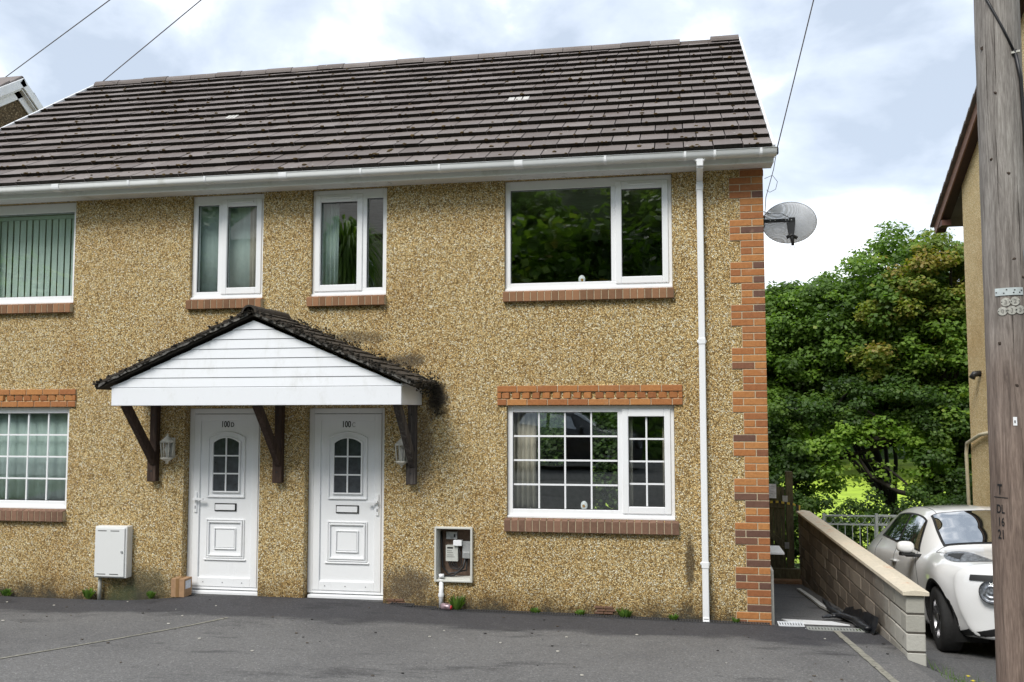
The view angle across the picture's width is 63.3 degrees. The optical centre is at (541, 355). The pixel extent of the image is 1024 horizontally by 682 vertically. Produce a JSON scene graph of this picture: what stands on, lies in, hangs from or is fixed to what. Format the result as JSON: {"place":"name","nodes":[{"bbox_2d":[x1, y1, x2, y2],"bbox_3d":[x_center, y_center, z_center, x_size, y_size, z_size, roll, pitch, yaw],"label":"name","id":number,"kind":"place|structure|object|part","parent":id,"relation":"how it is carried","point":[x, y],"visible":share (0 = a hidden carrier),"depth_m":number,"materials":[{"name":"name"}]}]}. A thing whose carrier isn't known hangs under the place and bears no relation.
{"place":"outdoors","nodes":[
{"label":"outdoors","id":0,"kind":"place"},
{"bbox_2d":[0,596,934,681],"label":"forecourt","id":1,"kind":"structure","parent":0,"point":[351,646],"depth_m":7.30,"materials":[{"name":"grey asphalt"}]},
{"bbox_2d":[0,589,11,595],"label":"weed","id":2,"kind":"object","parent":1,"relation":"on","point":[5,592],"visible":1,"depth_m":9.74,"materials":[{"name":"green plant"}]},
{"bbox_2d":[82,588,94,598],"bbox_3d":[-5.233,2.746,9.601,0.160,0.133,0.117,1,-4,-19],"label":"weed","id":3,"kind":"object","parent":1,"relation":"on","point":[88,594],"visible":1,"depth_m":9.57,"materials":[{"name":"green plant"}]},
{"bbox_2d":[0,617,227,658],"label":"pavement joint","id":4,"kind":"object","parent":1,"relation":"on","point":[113,639],"visible":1,"depth_m":7.45,"materials":[{"name":"asphalt"}]},
{"bbox_2d":[146,590,155,598],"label":"weed","id":5,"kind":"object","parent":1,"relation":"on","point":[150,594],"visible":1,"depth_m":9.45,"materials":[{"name":"green plant"}]},
{"bbox_2d":[171,576,191,596],"bbox_3d":[-4.084,2.626,9.422,0.167,0.205,0.152,-1,-4,9],"label":"cardboard parcel","id":6,"kind":"object","parent":1,"relation":"on","point":[181,586],"visible":1,"depth_m":9.36,"materials":[{"name":"cardboard"}]},
{"bbox_2d":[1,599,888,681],"bbox_3d":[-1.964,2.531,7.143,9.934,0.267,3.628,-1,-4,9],"label":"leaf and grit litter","id":7,"kind":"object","parent":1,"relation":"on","point":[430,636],"visible":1,"depth_m":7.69,"materials":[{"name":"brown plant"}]},
{"bbox_2d":[440,603,452,609],"bbox_3d":[-1.016,2.685,8.870,0.131,0.073,0.072,-2,-4,21],"label":"crushed can","id":8,"kind":"object","parent":1,"relation":"on","point":[444,606],"visible":1,"depth_m":8.85,"materials":[{"name":"paint"}]},
{"bbox_2d":[390,602,770,625],"bbox_3d":[0.335,2.706,8.671,3.980,0.108,0.090,-1,-4,9],"label":"drain channel","id":9,"kind":"object","parent":1,"relation":"on","point":[412,605],"visible":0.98,"depth_m":8.66,"materials":[{"name":"grey concrete"}]},
{"bbox_2d":[448,594,465,609],"bbox_3d":[-0.911,2.645,8.911,0.237,0.168,0.122,-1,-4,9],"label":"weed","id":10,"kind":"object","parent":9,"relation":"on","point":[457,603],"visible":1,"depth_m":8.87,"materials":[{"name":"green plant"}]},
{"bbox_2d":[530,607,540,612],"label":"weed","id":11,"kind":"object","parent":9,"relation":"on","point":[535,609],"visible":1,"depth_m":8.76,"materials":[{"name":"green plant"}]},
{"bbox_2d":[575,609,584,614],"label":"weed","id":12,"kind":"object","parent":9,"relation":"on","point":[579,611],"visible":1,"depth_m":8.67,"materials":[{"name":"green plant"}]},
{"bbox_2d":[616,608,631,616],"bbox_3d":[0.860,2.663,8.604,0.193,0.106,0.090,-1,-4,9],"label":"weed","id":13,"kind":"object","parent":9,"relation":"on","point":[624,612],"visible":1,"depth_m":8.59,"materials":[{"name":"green plant"}]},
{"bbox_2d":[668,614,678,619],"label":"weed","id":14,"kind":"object","parent":9,"relation":"on","point":[672,617],"visible":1,"depth_m":8.50,"materials":[{"name":"green plant"}]},
{"bbox_2d":[777,621,805,628],"bbox_3d":[2.514,2.726,8.342,0.265,0.061,0.145,-1,-4,9],"label":"drain grate","id":15,"kind":"object","parent":1,"relation":"on","point":[788,623],"visible":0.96,"depth_m":8.34,"materials":[{"name":"white plastic"}]},
{"bbox_2d":[806,626,876,632],"bbox_3d":[2.968,2.727,8.220,0.650,0.033,0.110,-1,-4,9],"label":"drain channel","id":16,"kind":"object","parent":1,"relation":"on","point":[834,629],"visible":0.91,"depth_m":8.21,"materials":[{"name":"grey metal"}]},
{"bbox_2d":[834,631,898,681],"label":"pavement edging","id":17,"kind":"object","parent":1,"relation":"on","point":[872,662],"visible":1,"depth_m":7.00,"materials":[{"name":"concrete"}]},
{"bbox_2d":[0,0,975,318],"label":"sky","id":18,"kind":"structure","parent":0,"point":[882,92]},
{"bbox_2d":[543,418,908,567],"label":"ground","id":19,"kind":"structure","parent":0,"point":[890,450],"depth_m":104.41,"materials":[{"name":"green plant"}]},
{"bbox_2d":[0,76,43,127],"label":"neighbour house","id":20,"kind":"structure","parent":19,"relation":"on","point":[18,98],"depth_m":14.30,"materials":[{"name":"white plastic"}]},
{"bbox_2d":[0,34,778,624],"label":"semi detached house","id":21,"kind":"structure","parent":19,"relation":"on","point":[286,308],"depth_m":9.38,"materials":[{"name":"pebbledash render"},{"name":"roof tile"},{"name":"white upvc and glass"}]},
{"bbox_2d":[0,407,69,508],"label":"window","id":22,"kind":"structure","parent":21,"relation":"in","point":[34,441],"depth_m":10.04,"materials":[{"name":"white plastic"}]},
{"bbox_2d":[0,203,76,304],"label":"window","id":23,"kind":"structure","parent":21,"relation":"in","point":[60,208],"depth_m":10.22,"materials":[{"name":"white plastic"}]},
{"bbox_2d":[94,525,132,599],"bbox_3d":[-4.941,2.404,9.566,0.405,0.865,0.130,-1,-4,9],"label":"meter cabinet","id":24,"kind":"object","parent":21,"relation":"attached to","point":[113,551],"visible":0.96,"depth_m":9.53,"materials":[{"name":"white plastic"}]},
{"bbox_3d":[-4.956,2.261,9.524,0.377,0.553,0.025,-1,-4,9],"label":"door","id":25,"kind":"part","parent":24,"relation":"part of","materials":[{"name":"white plastic"}]},
{"bbox_2d":[160,433,175,463],"bbox_3d":[-4.274,1.071,9.518,0.153,0.355,0.184,-2,-4,32],"label":"wall lantern","id":26,"kind":"object","parent":21,"relation":"attached to","point":[168,456],"depth_m":9.48,"materials":[{"name":"white metal"}]},
{"bbox_2d":[186,408,259,596],"bbox_3d":[-3.645,1.721,9.542,0.936,2.216,0.170,-1,-4,9],"label":"door","id":27,"kind":"structure","parent":21,"relation":"in","point":[224,459],"depth_m":9.58,"materials":[{"name":"white plastic"}]},
{"bbox_2d":[190,194,263,299],"bbox_3d":[-3.650,-1.261,9.747,0.909,1.229,0.150,-1,-4,9],"label":"window","id":28,"kind":"structure","parent":21,"relation":"in","point":[228,229],"depth_m":9.77,"materials":[{"name":"white plastic"}]},
{"bbox_2d":[307,408,384,602],"bbox_3d":[-2.186,1.702,9.305,0.931,2.216,0.170,-1,-4,9],"label":"door","id":29,"kind":"structure","parent":21,"relation":"in","point":[346,502],"depth_m":9.34,"materials":[{"name":"white plastic"}]},
{"bbox_2d":[311,188,386,296],"bbox_3d":[-2.174,-1.281,9.509,0.898,1.229,0.153,-1,-4,9],"label":"window","id":30,"kind":"structure","parent":21,"relation":"in","point":[326,203],"depth_m":9.49,"materials":[{"name":"white plastic"}]},
{"bbox_2d":[395,438,407,467],"bbox_3d":[-1.516,1.054,9.069,0.153,0.355,0.184,-2,-4,32],"label":"wall lantern","id":31,"kind":"object","parent":21,"relation":"attached to","point":[402,456],"depth_m":9.02,"materials":[{"name":"white metal"}]},
{"bbox_2d":[434,526,472,606],"bbox_3d":[-0.939,2.292,9.026,0.422,0.858,0.196,-1,-4,9],"label":"meter cabinet","id":32,"kind":"object","parent":21,"relation":"attached to","point":[453,554],"visible":0.98,"depth_m":9.05,"materials":[{"name":"white plastic"}]},
{"bbox_2d":[578,275,584,280],"bbox_3d":[0.442,-0.829,9.086,0.076,0.099,0.022,-1,-4,9],"label":"window ornament","id":33,"kind":"object","parent":21,"relation":"attached to","point":[581,277],"depth_m":9.08,"materials":[{"name":"white ceramic"}]},
{"bbox_2d":[581,501,587,508],"bbox_3d":[0.459,1.616,8.926,0.076,0.099,0.022,-1,-4,9],"label":"window ornament","id":34,"kind":"object","parent":21,"relation":"attached to","point":[584,504],"depth_m":8.92,"materials":[{"name":"white ceramic"}]},
{"bbox_2d":[505,174,672,291],"bbox_3d":[0.502,-1.318,9.051,1.819,1.229,0.107,-1,-4,9],"label":"window","id":35,"kind":"structure","parent":21,"relation":"in","point":[616,185],"depth_m":8.98,"materials":[{"name":"white plastic"}]},
{"bbox_2d":[507,405,674,520],"bbox_3d":[0.526,1.144,8.930,1.791,1.201,0.179,-1,-4,9],"label":"window","id":36,"kind":"structure","parent":21,"relation":"in","point":[522,420],"depth_m":8.89,"materials":[{"name":"white plastic"}]},
{"bbox_2d":[764,156,777,218],"bbox_3d":[2.422,-1.767,8.584,0.121,0.663,0.298,1,-4,-13],"label":"loose cable","id":37,"kind":"object","parent":21,"relation":"attached to","point":[769,185],"visible":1,"depth_m":8.66,"materials":[{"name":"grey rubber"}]},
{"bbox_2d":[769,471,800,578],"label":"wooden gate","id":38,"kind":"structure","parent":21,"relation":"attached to","point":[780,569],"depth_m":13.51,"materials":[{"name":"brown wood"}]},
{"bbox_2d":[769,484,775,497],"bbox_3d":[3.691,2.220,13.575,0.285,0.230,0.012,-1,-4,9],"label":"paper notice","id":39,"kind":"object","parent":38,"relation":"attached to","point":[772,490],"visible":0.36,"depth_m":13.56,"materials":[{"name":"white paper"}]},
{"bbox_2d":[770,546,784,554],"bbox_3d":[2.670,2.266,9.669,0.250,0.020,0.500,-1,-4,9],"label":"white shelf board","id":40,"kind":"object","parent":38,"relation":"attached to","point":[777,550],"visible":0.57,"depth_m":9.56,"materials":[{"name":"plastic"}]},
{"bbox_2d":[769,501,799,510],"bbox_3d":[3.809,2.487,13.524,0.788,0.236,0.054,-1,-4,9],"label":"hazard tape","id":41,"kind":"object","parent":38,"relation":"attached to","point":[794,504],"visible":0.66,"depth_m":13.49,"materials":[{"name":"yellow plastic"}]},
{"bbox_2d":[763,202,816,252],"bbox_3d":[2.661,-1.366,8.951,0.670,0.572,0.243,0,-4,-8],"label":"satellite dish","id":42,"kind":"object","parent":21,"relation":"attached to","point":[789,221],"visible":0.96,"depth_m":8.95,"materials":[{"name":"metal"}]},
{"bbox_2d":[537,412,617,509],"bbox_3d":[2.004,3.002,22.720,7.872,6.109,3.936,-1,-4,9],"label":"broadleaf tree","id":43,"kind":"object","parent":19,"relation":"on","point":[604,423],"visible":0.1,"depth_m":21.98,"materials":[{"name":"green plant"}]},
{"bbox_2d":[537,343,964,457],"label":"distant wood","id":44,"kind":"object","parent":19,"relation":"on","point":[899,454],"visible":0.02,"depth_m":95.13,"materials":[{"name":"green plant"}]},
{"bbox_2d":[765,310,809,491],"bbox_3d":[5.693,2.248,23.631,4.246,7.784,4.721,-1,-4,9],"label":"broadleaf tree","id":45,"kind":"object","parent":19,"relation":"on","point":[777,342],"visible":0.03,"depth_m":22.08,"materials":[{"name":"dark leaf"},{"name":"bark"}]},
{"bbox_2d":[773,502,804,567],"bbox_3d":[5.287,4.197,18.521,2.022,2.236,1.935,-1,-4,9],"label":"bush","id":46,"kind":"object","parent":19,"relation":"on","point":[797,531],"visible":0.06,"depth_m":18.06,"materials":[{"name":"green plant"}]},
{"bbox_2d":[781,493,863,567],"bbox_3d":[6.184,4.262,18.620,1.880,2.354,1.690,-1,-4,9],"label":"bush","id":47,"kind":"object","parent":19,"relation":"on","point":[811,505],"visible":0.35,"depth_m":18.42,"materials":[{"name":"green plant"}]},
{"bbox_2d":[765,269,922,513],"bbox_3d":[7.625,1.900,22.582,4.957,8.736,4.946,2,-4,-34],"label":"broadleaf tree","id":48,"kind":"object","parent":19,"relation":"on","point":[789,303],"visible":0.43,"depth_m":21.91,"materials":[{"name":"green plant"}]},
{"bbox_2d":[822,513,895,547],"bbox_3d":[6.576,3.777,15.661,2.370,1.585,0.294,-1,-4,9],"label":"metal railing","id":49,"kind":"object","parent":19,"relation":"on","point":[877,518],"visible":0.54,"depth_m":15.87,"materials":[{"name":"grey metal"}]},
{"bbox_2d":[829,487,892,549],"bbox_3d":[7.410,4.218,18.838,1.684,2.386,1.746,3,-5,-44],"label":"bush","id":50,"kind":"object","parent":19,"relation":"on","point":[861,509],"visible":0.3,"depth_m":18.77,"materials":[{"name":"green plant"}]},
{"bbox_2d":[796,510,928,666],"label":"block wall","id":51,"kind":"structure","parent":19,"relation":"on","point":[839,569],"depth_m":8.85,"materials":[{"name":"concrete"}]},
{"bbox_2d":[767,370,972,512],"bbox_3d":[7.936,2.908,19.859,6.876,5.185,2.660,-1,-4,9],"label":"broadleaf tree","id":52,"kind":"object","parent":19,"relation":"on","point":[817,408],"visible":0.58,"depth_m":19.66,"materials":[{"name":"green plant"}]},
{"bbox_2d":[796,415,957,504],"bbox_3d":[7.927,3.549,19.841,3.669,4.285,2.397,-1,-4,9],"label":"bent tree","id":53,"kind":"object","parent":19,"relation":"on","point":[840,441],"visible":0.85,"depth_m":19.51,"materials":[{"name":"green plant"}]},
{"bbox_2d":[803,221,971,493],"bbox_3d":[9.905,1.287,21.451,6.150,9.801,5.826,-1,-4,9],"label":"broadleaf tree","id":54,"kind":"object","parent":19,"relation":"on","point":[926,354],"visible":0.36,"depth_m":20.45,"materials":[{"name":"green plant"}]},
{"bbox_2d":[844,227,965,495],"bbox_3d":[9.361,1.349,20.185,3.777,9.100,2.265,-1,-4,9],"label":"broadleaf tree","id":55,"kind":"object","parent":19,"relation":"on","point":[912,283],"visible":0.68,"depth_m":19.94,"materials":[{"name":"green plant"}]},
{"bbox_2d":[865,483,959,534],"bbox_3d":[8.337,4.039,18.377,1.688,2.417,1.879,2,-4,-33],"label":"bush","id":56,"kind":"object","parent":19,"relation":"on","point":[914,493],"visible":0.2,"depth_m":18.40,"materials":[{"name":"green plant"}]},
{"bbox_2d":[923,475,972,505],"bbox_3d":[9.304,3.925,18.010,1.922,2.692,2.170,-3,-5,40],"label":"bush","id":57,"kind":"object","parent":19,"relation":"on","point":[956,498],"visible":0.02,"depth_m":18.28,"materials":[{"name":"green plant"}]},
{"bbox_2d":[930,0,1023,505],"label":"neighbour house","id":58,"kind":"structure","parent":19,"relation":"on","point":[958,204],"depth_m":13.84,"materials":[{"name":"paint"}]},
{"bbox_2d":[543,459,971,562],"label":"field","id":59,"kind":"structure","parent":0,"point":[856,491],"depth_m":60.38,"materials":[{"name":"green plant"}]},
{"bbox_2d":[774,584,858,627],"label":"path","id":60,"kind":"structure","parent":0,"point":[791,601],"depth_m":10.08,"materials":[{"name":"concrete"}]},
{"bbox_2d":[771,567,774,624],"bbox_3d":[2.523,2.564,9.075,0.148,0.720,1.080,-1,-4,9],"label":"leaning board","id":61,"kind":"object","parent":60,"relation":"on","point":[772,593],"visible":0.29,"depth_m":8.55,"materials":[{"name":"grey wood"}]},
{"bbox_2d":[774,578,801,584],"bbox_3d":[3.684,3.622,13.244,0.900,0.100,0.140,-1,-4,9],"label":"plank","id":62,"kind":"object","parent":60,"relation":"on","point":[787,581],"visible":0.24,"depth_m":13.15,"materials":[{"name":"brown wood"}]},
{"bbox_2d":[782,619,849,625],"bbox_3d":[2.861,2.793,8.685,0.640,0.045,0.290,-1,-4,9],"label":"flat board","id":63,"kind":"object","parent":60,"relation":"on","point":[813,622],"visible":0.79,"depth_m":8.63,"materials":[{"name":"white plastic"}]},
{"bbox_2d":[797,588,851,621],"bbox_3d":[3.470,3.084,10.321,0.147,0.445,3.655,-1,-4,7],"label":"trim strip","id":64,"kind":"object","parent":60,"relation":"on","point":[813,599],"depth_m":10.64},
{"bbox_2d":[822,599,878,634],"bbox_3d":[3.301,2.857,9.428,0.401,0.481,2.902,-1,-4,9],"label":"black sheeting","id":65,"kind":"object","parent":60,"relation":"on","point":[865,620],"visible":1,"depth_m":8.69,"materials":[{"name":"black plastic"}]},
{"bbox_2d":[909,660,960,681],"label":"drive apron","id":66,"kind":"object","parent":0,"point":[935,676],"visible":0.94,"depth_m":6.77,"materials":[{"name":"concrete"}]},
{"bbox_2d":[974,0,1023,681],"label":"telegraph pole","id":67,"kind":"object","parent":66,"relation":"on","point":[999,77],"visible":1,"depth_m":4.95,"materials":[{"name":"brown wood"}]},
{"bbox_2d":[5,0,109,76],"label":"overhead cable","id":68,"kind":"object","parent":67,"relation":"attached to","point":[58,37],"visible":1,"depth_m":13.59,"materials":[{"name":"black rubber"}]},
{"bbox_2d":[103,0,200,80],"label":"overhead cable","id":69,"kind":"object","parent":67,"relation":"attached to","point":[153,39],"visible":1,"depth_m":13.01,"materials":[{"name":"black rubber"}]},
{"bbox_2d":[777,0,813,146],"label":"overhead cable","id":70,"kind":"object","parent":67,"relation":"attached to","point":[795,72],"visible":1,"depth_m":8.02,"materials":[{"name":"black rubber"}]},
{"bbox_2d":[925,623,995,681],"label":"driveway","id":71,"kind":"structure","parent":0,"point":[971,659],"depth_m":8.23,"materials":[{"name":"grey asphalt"}]},
{"bbox_2d":[867,505,994,651],"bbox_3d":[5.254,2.595,10.041,2.120,1.566,4.151,-1,-11,7],"label":"parked car","id":72,"kind":"object","parent":71,"relation":"on","point":[941,555],"visible":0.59,"depth_m":9.15,"materials":[{"name":"white paint"}]},
{"bbox_3d":[4.682,2.259,10.946,0.196,0.340,0.759,-1,-11,7],"label":"side window","id":73,"kind":"part","parent":72,"relation":"part of","materials":[{"name":"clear glass"}]},
{"bbox_3d":[4.556,2.151,10.130,0.178,0.344,0.803,-1,-4,9],"label":"side window","id":74,"kind":"part","parent":72,"relation":"part of","materials":[{"name":"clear glass"}]},
{"bbox_2d":[929,660,991,681],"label":"grass tufts","id":75,"kind":"object","parent":71,"relation":"on","point":[954,678],"visible":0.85,"depth_m":6.84,"materials":[{"name":"green plant"}]}
]}

